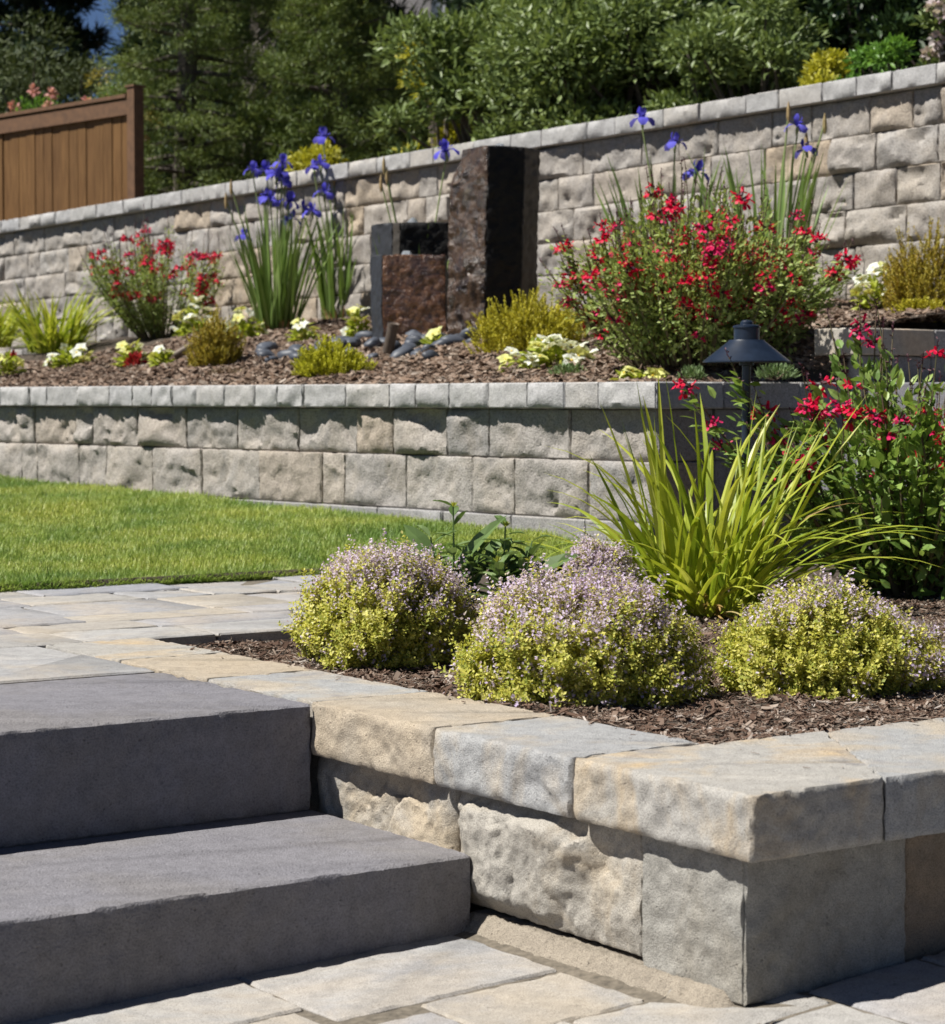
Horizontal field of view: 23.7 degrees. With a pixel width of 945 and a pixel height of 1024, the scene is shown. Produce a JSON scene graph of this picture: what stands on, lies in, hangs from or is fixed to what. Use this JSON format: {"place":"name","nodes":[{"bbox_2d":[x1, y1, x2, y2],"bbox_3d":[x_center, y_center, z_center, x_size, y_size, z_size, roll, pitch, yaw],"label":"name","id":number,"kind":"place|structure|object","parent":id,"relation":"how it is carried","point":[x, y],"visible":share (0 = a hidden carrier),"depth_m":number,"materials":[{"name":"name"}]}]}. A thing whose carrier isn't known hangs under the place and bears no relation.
{"place":"outdoors","nodes":[
{"label":"outdoors","id":0,"kind":"place"},
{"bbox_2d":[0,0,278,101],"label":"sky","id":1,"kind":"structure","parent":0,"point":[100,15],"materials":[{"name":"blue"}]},
{"bbox_2d":[0,574,324,683],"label":"patio","id":2,"kind":"structure","parent":0,"point":[184,614],"depth_m":5.12,"materials":[{"name":"grey stone"}]},
{"bbox_2d":[132,406,735,912],"bbox_3d":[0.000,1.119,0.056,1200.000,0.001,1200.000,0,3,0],"label":"ground","id":3,"kind":"structure","parent":0,"point":[472,906],"depth_m":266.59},
{"bbox_2d":[0,290,944,386],"bbox_3d":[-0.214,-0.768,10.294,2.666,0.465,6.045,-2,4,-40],"label":"bark mulch","id":4,"kind":"object","parent":0,"point":[843,315],"visible":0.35,"depth_m":9.33,"materials":[{"name":"brown wood"}]},
{"bbox_2d":[0,349,26,376],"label":"primrose","id":5,"kind":"object","parent":4,"relation":"on","point":[8,366],"visible":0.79,"depth_m":11.59,"materials":[{"name":"green plant"}]},
{"bbox_2d":[0,294,36,347],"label":"daylily","id":6,"kind":"object","parent":4,"relation":"on","point":[6,329],"visible":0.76,"depth_m":14.80,"materials":[{"name":"green plant"}]},
{"bbox_2d":[0,280,128,353],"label":"daylily","id":7,"kind":"object","parent":4,"relation":"on","point":[50,341],"visible":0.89,"depth_m":13.19,"materials":[{"name":"green plant"}]},
{"bbox_2d":[43,343,94,367],"bbox_3d":[-2.099,-0.805,11.781,0.312,0.161,0.241,0,3,0],"label":"primrose","id":8,"kind":"object","parent":4,"relation":"on","point":[75,356],"visible":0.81,"depth_m":11.73,"materials":[{"name":"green plant"}]},
{"bbox_2d":[112,339,147,366],"bbox_3d":[-1.751,-0.801,11.473,0.203,0.168,0.178,-1,3,-16],"label":"primrose","id":9,"kind":"object","parent":4,"relation":"on","point":[126,349],"visible":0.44,"depth_m":11.45,"materials":[{"name":"yellow plant"}]},
{"bbox_2d":[122,350,147,367],"bbox_3d":[-1.690,-0.764,11.266,0.133,0.103,0.112,0,3,0],"label":"begonia","id":10,"kind":"object","parent":4,"relation":"on","point":[136,356],"visible":0.86,"depth_m":11.26,"materials":[{"name":"red plant"}]},
{"bbox_2d":[77,207,228,338],"bbox_3d":[-1.901,-1.440,13.490,0.902,0.804,0.817,0,3,0],"label":"red salvia","id":11,"kind":"object","parent":4,"relation":"on","point":[152,311],"visible":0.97,"depth_m":13.37,"materials":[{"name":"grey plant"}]},
{"bbox_2d":[146,345,176,366],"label":"primrose","id":12,"kind":"object","parent":4,"relation":"on","point":[158,356],"visible":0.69,"depth_m":11.01,"materials":[{"name":"green plant"}]},
{"bbox_2d":[173,337,197,358],"bbox_3d":[-1.416,-0.782,11.168,0.177,0.188,0.069,1,3,11],"label":"garden spotlight","id":13,"kind":"object","parent":4,"relation":"on","point":[178,353],"visible":0.3,"depth_m":11.16,"materials":[{"name":"brown metal"}]},
{"bbox_2d":[170,294,214,336],"bbox_3d":[-1.612,-1.126,13.100,0.308,0.281,0.271,0,3,0],"label":"primrose","id":14,"kind":"object","parent":4,"relation":"on","point":[193,318],"visible":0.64,"depth_m":13.06,"materials":[{"name":"green plant"}]},
{"bbox_2d":[182,304,246,367],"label":"heather","id":15,"kind":"object","parent":4,"relation":"on","point":[214,343],"visible":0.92,"depth_m":10.42,"materials":[{"name":"yellow plant"}]},
{"bbox_2d":[207,367,247,374],"bbox_3d":[-1.088,-0.625,10.030,0.176,0.056,0.174,2,4,40],"label":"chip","id":16,"kind":"object","parent":4,"relation":"on","point":[228,370],"visible":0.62,"depth_m":10.01,"materials":[{"name":"brown wood"}]},
{"bbox_2d":[224,306,268,339],"bbox_3d":[-1.259,-1.011,12.292,0.287,0.230,0.229,0,3,0],"label":"primrose","id":17,"kind":"object","parent":4,"relation":"on","point":[242,323],"visible":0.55,"depth_m":12.26,"materials":[{"name":"green plant"}]},
{"bbox_2d":[219,153,344,329],"bbox_3d":[-1.098,-1.486,12.518,0.625,1.025,0.750,2,3,29],"label":"iris","id":18,"kind":"object","parent":4,"relation":"on","point":[277,303],"visible":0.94,"depth_m":12.53,"materials":[{"name":"green plant"}]},
{"bbox_2d":[277,349,296,358],"bbox_3d":[-0.839,-0.711,10.328,0.104,0.073,0.139,29,-17,-36],"label":"river rock","id":19,"kind":"object","parent":4,"relation":"on","point":[282,353],"visible":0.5,"depth_m":10.29,"materials":[{"name":"stone"}]},
{"bbox_2d":[286,318,320,341],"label":"primrose","id":20,"kind":"object","parent":4,"relation":"on","point":[301,328],"visible":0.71,"depth_m":11.46,"materials":[{"name":"green plant"}]},
{"bbox_2d":[300,127,356,318],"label":"iris","id":21,"kind":"object","parent":4,"relation":"on","point":[327,302],"visible":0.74,"depth_m":12.92,"materials":[{"name":"green plant"}]},
{"bbox_2d":[290,333,376,377],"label":"heather","id":22,"kind":"object","parent":4,"relation":"on","point":[322,360],"visible":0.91,"depth_m":9.31,"materials":[{"name":"yellow plant"}]},
{"bbox_2d":[340,304,371,336],"bbox_3d":[-0.583,-0.950,11.436,0.173,0.216,0.167,2,3,28],"label":"primrose","id":23,"kind":"object","parent":4,"relation":"on","point":[353,312],"visible":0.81,"depth_m":11.42,"materials":[{"name":"green plant"}]},
{"bbox_2d":[355,331,371,339],"bbox_3d":[-0.522,-0.862,11.066,0.122,0.059,0.084,0,-3,14],"label":"river rock","id":24,"kind":"object","parent":4,"relation":"on","point":[366,334],"visible":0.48,"depth_m":11.03,"materials":[{"name":"stone"}]},
{"bbox_2d":[363,337,380,348],"bbox_3d":[-0.467,-0.786,10.517,0.080,0.057,0.113,-22,3,14],"label":"river rock","id":25,"kind":"object","parent":4,"relation":"on","point":[371,343],"visible":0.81,"depth_m":10.48,"materials":[{"name":"stone"}]},
{"bbox_2d":[381,322,399,357],"bbox_3d":[-0.360,-0.723,9.822,0.069,0.217,0.096,-2,3,-34],"label":"garden spotlight","id":26,"kind":"object","parent":4,"relation":"on","point":[390,337],"visible":0.79,"depth_m":9.80,"materials":[{"name":"brown metal"}]},
{"bbox_2d":[390,345,413,358],"bbox_3d":[-0.313,-0.677,9.757,0.129,0.067,0.096,-34,8,-30],"label":"river rock","id":27,"kind":"object","parent":4,"relation":"on","point":[402,351],"visible":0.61,"depth_m":9.72,"materials":[{"name":"stone"}]},
{"bbox_2d":[370,250,447,337],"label":"basalt column","id":28,"kind":"structure","parent":4,"relation":"on","point":[409,290],"depth_m":10.75,"materials":[{"name":"brown stone"}]},
{"bbox_2d":[370,217,448,309],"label":"basalt column","id":29,"kind":"structure","parent":4,"relation":"on","point":[410,235],"depth_m":11.16,"materials":[{"name":"black stone"}]},
{"bbox_2d":[404,338,424,345],"bbox_3d":[-0.265,-0.764,10.232,0.119,0.058,0.080,6,0,-38],"label":"river rock","id":30,"kind":"object","parent":4,"relation":"on","point":[416,341],"visible":0.45,"depth_m":10.20,"materials":[{"name":"stone"}]},
{"bbox_2d":[370,139,459,268],"bbox_3d":[-0.260,-1.371,11.264,0.464,0.994,0.340,1,3,25],"label":"iris","id":31,"kind":"object","parent":4,"relation":"on","point":[445,153],"visible":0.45,"depth_m":11.23,"materials":[{"name":"green plant"}]},
{"bbox_2d":[422,350,439,359],"bbox_3d":[-0.172,-0.656,9.462,0.108,0.053,0.073,17,25,-38],"label":"river rock","id":32,"kind":"object","parent":4,"relation":"on","point":[428,354],"visible":0.67,"depth_m":9.43,"materials":[{"name":"stone"}]},
{"bbox_2d":[419,326,444,343],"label":"primrose","id":33,"kind":"object","parent":4,"relation":"on","point":[431,335],"visible":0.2,"depth_m":10.19,"materials":[{"name":"yellow plant"}]},
{"bbox_2d":[440,334,464,343],"bbox_3d":[-0.090,-0.759,10.111,0.139,0.073,0.104,8,-8,-32],"label":"river rock","id":34,"kind":"object","parent":4,"relation":"on","point":[452,338],"visible":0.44,"depth_m":10.07,"materials":[{"name":"stone"}]},
{"bbox_2d":[460,326,477,339],"bbox_3d":[-0.019,-0.795,10.245,0.100,0.070,0.133,23,-42,-35],"label":"river rock","id":35,"kind":"object","parent":4,"relation":"on","point":[464,334],"visible":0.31,"depth_m":10.20,"materials":[{"name":"stone"}]},
{"bbox_2d":[0,62,944,355],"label":"retaining wall","id":36,"kind":"structure","parent":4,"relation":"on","point":[882,160],"depth_m":11.34,"materials":[{"name":"stone"}]},
{"bbox_2d":[447,143,539,337],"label":"basalt column","id":37,"kind":"structure","parent":4,"relation":"on","point":[494,195],"depth_m":10.21,"materials":[{"name":"black stone"}]},
{"bbox_2d":[462,282,590,353],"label":"heather","id":38,"kind":"object","parent":4,"relation":"on","point":[516,332],"visible":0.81,"depth_m":9.21,"materials":[{"name":"yellow plant"}]},
{"bbox_2d":[497,334,598,371],"bbox_3d":[0.288,-0.588,8.465,0.409,0.168,0.348,0,3,0],"label":"primrose","id":39,"kind":"object","parent":4,"relation":"on","point":[542,349],"visible":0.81,"depth_m":8.39,"materials":[{"name":"white plant"}]},
{"bbox_2d":[545,361,586,376],"bbox_3d":[0.343,-0.504,8.037,0.165,0.078,0.130,0,3,0],"label":"sedum","id":40,"kind":"object","parent":4,"relation":"on","point":[569,368],"visible":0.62,"depth_m":8.02,"materials":[{"name":"green plant"}]},
{"bbox_2d":[609,366,669,379],"bbox_3d":[0.567,-0.457,7.685,0.199,0.087,0.187,2,4,38],"label":"primrose","id":41,"kind":"object","parent":4,"relation":"on","point":[635,372],"visible":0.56,"depth_m":7.66,"materials":[{"name":"yellow plant"}]},
{"bbox_2d":[593,106,747,305],"bbox_3d":[0.884,-1.317,10.043,0.690,0.976,0.531,0,3,0],"label":"iris","id":42,"kind":"object","parent":4,"relation":"on","point":[643,120],"visible":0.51,"depth_m":10.00,"materials":[{"name":"green plant"}]},
{"bbox_2d":[677,363,708,379],"bbox_3d":[0.734,-0.468,7.531,0.115,0.065,0.095,0,3,0],"label":"sedum","id":43,"kind":"object","parent":4,"relation":"on","point":[690,372],"visible":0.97,"depth_m":7.51,"materials":[{"name":"green plant"}]},
{"bbox_2d":[539,156,863,366],"bbox_3d":[0.824,-0.882,7.898,1.072,0.742,1.028,-3,4,-42],"label":"red salvia","id":44,"kind":"object","parent":4,"relation":"on","point":[673,314],"visible":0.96,"depth_m":7.71,"materials":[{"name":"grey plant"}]},
{"bbox_2d":[687,102,846,310],"bbox_3d":[1.275,-1.298,9.748,0.711,0.942,0.538,1,3,11],"label":"iris","id":45,"kind":"object","parent":4,"relation":"on","point":[779,212],"visible":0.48,"depth_m":9.68,"materials":[{"name":"green plant"}]},
{"bbox_2d":[754,363,800,380],"bbox_3d":[0.987,-0.458,7.259,0.160,0.070,0.131,0,3,0],"label":"sedum","id":46,"kind":"object","parent":4,"relation":"on","point":[769,371],"visible":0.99,"depth_m":7.24,"materials":[{"name":"green plant"}]},
{"bbox_2d":[850,261,894,310],"bbox_3d":[1.716,-0.956,9.528,0.235,0.229,0.210,1,3,22],"label":"primrose","id":47,"kind":"object","parent":4,"relation":"on","point":[873,290],"visible":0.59,"depth_m":9.51,"materials":[{"name":"green plant"}]},
{"bbox_2d":[879,216,944,310],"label":"heather","id":48,"kind":"object","parent":4,"relation":"on","point":[912,277],"visible":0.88,"depth_m":9.01,"materials":[{"name":"yellow plant"}]},
{"bbox_2d":[890,295,944,322],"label":"heather","id":49,"kind":"object","parent":4,"relation":"on","point":[924,303],"visible":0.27,"depth_m":8.69,"materials":[{"name":"yellow plant"}]},
{"bbox_2d":[16,913,944,1023],"bbox_3d":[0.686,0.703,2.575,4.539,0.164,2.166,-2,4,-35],"label":"paving","id":50,"kind":"structure","parent":0,"point":[376,981],"depth_m":2.99,"materials":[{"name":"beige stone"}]},
{"bbox_2d":[0,809,470,1023],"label":"stone step","id":51,"kind":"object","parent":50,"relation":"on","point":[90,922],"visible":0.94,"depth_m":3.19,"materials":[{"name":"grey stone"}]},
{"bbox_2d":[0,673,310,847],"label":"stone step","id":52,"kind":"object","parent":51,"relation":"on","point":[80,758],"visible":1,"depth_m":3.58,"materials":[{"name":"grey stone"}]},
{"bbox_2d":[46,638,944,1007],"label":"garden wall","id":53,"kind":"structure","parent":50,"relation":"on","point":[722,876],"depth_m":3.11,"materials":[{"name":"stone"}]},
{"bbox_2d":[169,556,944,774],"bbox_3d":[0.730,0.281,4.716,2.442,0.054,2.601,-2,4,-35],"label":"bark mulch","id":54,"kind":"object","parent":0,"point":[768,712],"visible":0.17,"depth_m":3.76,"materials":[{"name":"brown wood"}]},
{"bbox_2d":[278,528,479,670],"bbox_3d":[-0.189,0.171,4.499,0.402,0.280,0.396,2,4,39],"label":"thyme bush","id":55,"kind":"object","parent":54,"relation":"on","point":[400,607],"visible":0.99,"depth_m":4.39,"materials":[{"name":"green plant"}]},
{"bbox_2d":[403,500,505,608],"bbox_3d":[-0.059,0.115,5.352,0.261,0.295,0.206,-1,3,-14],"label":"leafy perennial","id":56,"kind":"object","parent":54,"relation":"on","point":[475,542],"visible":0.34,"depth_m":5.33,"materials":[{"name":"green plant"}]},
{"bbox_2d":[468,515,581,606],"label":"leafy perennial","id":57,"kind":"object","parent":54,"relation":"on","point":[497,570],"visible":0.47,"depth_m":5.29,"materials":[{"name":"green plant"}]},
{"bbox_2d":[433,551,718,711],"bbox_3d":[0.182,0.200,3.925,0.503,0.264,0.470,0,3,0],"label":"thyme bush","id":58,"kind":"object","parent":54,"relation":"on","point":[575,639],"visible":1,"depth_m":3.81,"materials":[{"name":"green plant"}]},
{"bbox_2d":[563,527,643,590],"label":"thyme bush","id":59,"kind":"object","parent":54,"relation":"on","point":[589,547],"visible":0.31,"depth_m":5.29,"materials":[{"name":"purple plant"}]},
{"bbox_2d":[506,370,944,620],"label":"daylily","id":60,"kind":"object","parent":54,"relation":"on","point":[706,563],"visible":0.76,"depth_m":5.43,"materials":[{"name":"green plant"}]},
{"bbox_2d":[703,320,790,523],"bbox_3d":[0.732,-0.138,6.021,0.233,0.752,0.233,0,3,0],"label":"path lamp","id":61,"kind":"object","parent":54,"relation":"on","point":[747,348],"visible":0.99,"depth_m":5.97,"materials":[{"name":"metal"}]},
{"bbox_2d":[672,298,944,599],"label":"red salvia","id":62,"kind":"object","parent":54,"relation":"on","point":[898,454],"visible":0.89,"depth_m":5.91,"materials":[{"name":"green plant"}]},
{"bbox_2d":[708,564,944,703],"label":"thyme bush","id":63,"kind":"object","parent":54,"relation":"on","point":[831,641],"visible":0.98,"depth_m":3.89,"materials":[{"name":"green plant"}]},
{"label":"stair slab","id":64,"kind":"object","parent":54,"relation":"on","visible":0},
{"bbox_2d":[800,436,937,493],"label":"stair slab","id":65,"kind":"structure","parent":64,"relation":"on","point":[826,487],"depth_m":6.92,"materials":[{"name":"stone"}]},
{"bbox_2d":[868,382,944,430],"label":"stair slab","id":66,"kind":"structure","parent":65,"relation":"on","point":[903,388],"depth_m":7.41,"materials":[{"name":"stone"}]},
{"bbox_2d":[795,355,848,382],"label":"succulent plant","id":67,"kind":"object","parent":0,"point":[813,374],"depth_m":7.70,"materials":[{"name":"green plant"}]},
{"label":"hillside","id":68,"kind":"structure","parent":0,"visible":0},
{"bbox_2d":[0,35,33,111],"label":"juniper","id":69,"kind":"object","parent":68,"relation":"on","point":[2,41],"visible":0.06,"depth_m":20.11,"materials":[{"name":"green plant"}]},
{"bbox_2d":[0,0,111,111],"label":"fir tree","id":70,"kind":"object","parent":68,"relation":"on","point":[63,13],"visible":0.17,"depth_m":29.55,"materials":[{"name":"green plant"}]},
{"bbox_2d":[0,0,116,110],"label":"fir tree","id":71,"kind":"object","parent":68,"relation":"on","point":[89,36],"visible":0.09,"depth_m":30.62,"materials":[{"name":"green plant"}]},
{"bbox_2d":[0,84,144,220],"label":"wooden fence","id":72,"kind":"object","parent":68,"relation":"on","point":[68,156],"visible":0.66,"depth_m":17.44,"materials":[{"name":"brown wood"}]},
{"bbox_2d":[7,83,150,171],"bbox_3d":[-3.313,-2.829,18.942,1.268,1.551,0.805,0,3,0],"label":"rose bush","id":73,"kind":"object","parent":68,"relation":"on","point":[44,103],"visible":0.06,"depth_m":18.80,"materials":[{"name":"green plant"}]},
{"bbox_2d":[0,9,168,181],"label":"juniper","id":74,"kind":"object","parent":68,"relation":"on","point":[10,77],"visible":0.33,"depth_m":20.21,"materials":[{"name":"green plant"}]},
{"bbox_2d":[82,67,164,194],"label":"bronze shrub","id":75,"kind":"object","parent":68,"relation":"on","point":[93,77],"visible":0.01,"depth_m":19.69,"materials":[{"name":"brown plant"}]},
{"bbox_2d":[109,0,167,148],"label":"fir tree","id":76,"kind":"object","parent":68,"relation":"on","point":[127,26],"visible":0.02,"depth_m":30.41,"materials":[{"name":"green plant"}]},
{"bbox_2d":[119,0,220,195],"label":"fir tree","id":77,"kind":"object","parent":68,"relation":"on","point":[147,41],"depth_m":28.52,"materials":[{"name":"green plant"}]},
{"bbox_2d":[89,0,303,196],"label":"pine tree","id":78,"kind":"object","parent":68,"relation":"on","point":[189,149],"visible":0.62,"depth_m":18.27,"materials":[{"name":"green plant"}]},
{"bbox_2d":[220,29,308,96],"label":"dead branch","id":79,"kind":"object","parent":78,"relation":"hanging from","point":[262,46],"visible":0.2,"depth_m":19.21,"materials":[{"name":"brown wood"}]},
{"bbox_2d":[105,0,330,186],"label":"fir tree","id":80,"kind":"object","parent":68,"relation":"on","point":[122,49],"visible":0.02,"depth_m":25.42,"materials":[{"name":"green plant"}]},
{"bbox_2d":[169,0,328,182],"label":"pine tree","id":81,"kind":"object","parent":68,"relation":"on","point":[267,20],"visible":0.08,"depth_m":20.25,"materials":[{"name":"green plant"}]},
{"bbox_2d":[155,0,439,181],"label":"fir tree","id":82,"kind":"object","parent":68,"relation":"on","point":[272,39],"visible":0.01,"depth_m":24.31,"materials":[{"name":"green plant"}]},
{"bbox_2d":[270,139,348,172],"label":"golden shrub","id":83,"kind":"object","parent":68,"relation":"on","point":[301,160],"visible":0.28,"depth_m":15.71,"materials":[{"name":"yellow plant"}]},
{"bbox_2d":[239,0,426,179],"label":"pine tree","id":84,"kind":"object","parent":68,"relation":"on","point":[338,117],"visible":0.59,"depth_m":17.84,"materials":[{"name":"green plant"}]},
{"bbox_2d":[347,0,418,138],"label":"fir tree","id":85,"kind":"object","parent":68,"relation":"on","point":[401,7],"depth_m":26.27,"materials":[{"name":"green plant"}]},
{"bbox_2d":[349,16,449,160],"bbox_3d":[-0.592,-3.246,19.435,1.301,2.114,1.491,1,3,15],"label":"pine tree","id":86,"kind":"object","parent":68,"relation":"on","point":[405,96],"visible":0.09,"depth_m":19.30,"materials":[{"name":"green plant"}]},
{"bbox_2d":[391,34,473,151],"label":"shrub","id":87,"kind":"object","parent":68,"relation":"on","point":[446,132],"visible":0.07,"depth_m":14.89,"materials":[{"name":"green plant"}]},
{"bbox_2d":[385,0,492,142],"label":"house","id":88,"kind":"structure","parent":68,"relation":"on","point":[430,6],"depth_m":36.39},
{"bbox_2d":[419,0,551,143],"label":"fir tree","id":89,"kind":"object","parent":68,"relation":"on","point":[457,4],"visible":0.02,"depth_m":32.09,"materials":[{"name":"green plant"}]},
{"bbox_2d":[364,0,662,158],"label":"hedge shrub","id":90,"kind":"object","parent":68,"relation":"on","point":[449,39],"visible":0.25,"depth_m":13.88,"materials":[{"name":"green plant"}]},
{"bbox_2d":[455,0,779,132],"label":"hedge shrub","id":91,"kind":"object","parent":68,"relation":"on","point":[561,52],"visible":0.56,"depth_m":12.91,"materials":[{"name":"green plant"}]},
{"bbox_2d":[659,0,728,90],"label":"fir tree","id":92,"kind":"object","parent":68,"relation":"on","point":[701,4],"depth_m":23.29,"materials":[{"name":"green plant"}]},
{"bbox_2d":[642,0,832,111],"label":"hedge shrub","id":93,"kind":"object","parent":68,"relation":"on","point":[721,53],"visible":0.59,"depth_m":12.29,"materials":[{"name":"green plant"}]},
{"bbox_2d":[682,0,887,88],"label":"dark laurel","id":94,"kind":"object","parent":68,"relation":"on","point":[816,4],"visible":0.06,"depth_m":13.88,"materials":[{"name":"green plant"}]},
{"bbox_2d":[798,47,851,85],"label":"shrub","id":95,"kind":"object","parent":68,"relation":"on","point":[820,69],"visible":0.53,"depth_m":11.51,"materials":[{"name":"yellow plant"}]},
{"bbox_2d":[775,0,940,75],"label":"dark laurel","id":96,"kind":"object","parent":68,"relation":"on","point":[841,36],"visible":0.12,"depth_m":13.56,"materials":[{"name":"green plant"}]},
{"bbox_2d":[829,32,920,80],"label":"leafy shrub","id":97,"kind":"object","parent":68,"relation":"on","point":[890,47],"visible":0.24,"depth_m":11.10,"materials":[{"name":"green plant"}]},
{"bbox_2d":[850,0,940,75],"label":"dark laurel","id":98,"kind":"object","parent":68,"relation":"on","point":[883,22],"visible":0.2,"depth_m":13.25,"materials":[{"name":"green plant"}]},
{"bbox_2d":[910,0,944,67],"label":"flowering shrub","id":99,"kind":"object","parent":68,"relation":"on","point":[934,54],"visible":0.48,"depth_m":11.06,"materials":[{"name":"pink plant"}]},
{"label":"lawn","id":100,"kind":"structure","parent":0,"visible":0},
{"bbox_2d":[0,568,323,590],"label":"turf edge","id":101,"kind":"object","parent":100,"relation":"on","point":[186,576],"visible":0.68,"depth_m":6.16,"materials":[{"name":"plant"}]},
{"bbox_2d":[0,473,616,591],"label":"grass","id":102,"kind":"structure","parent":100,"relation":"on","point":[57,532],"depth_m":7.27,"materials":[{"name":"green plant"}]},
{"bbox_2d":[0,382,872,562],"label":"retaining wall","id":103,"kind":"structure","parent":100,"relation":"on","point":[482,453],"depth_m":7.99,"materials":[{"name":"stone"}]},
{"bbox_2d":[814,328,944,382],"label":"retaining wall","id":104,"kind":"structure","parent":103,"relation":"on","point":[914,344],"depth_m":7.69,"materials":[{"name":"stone"}]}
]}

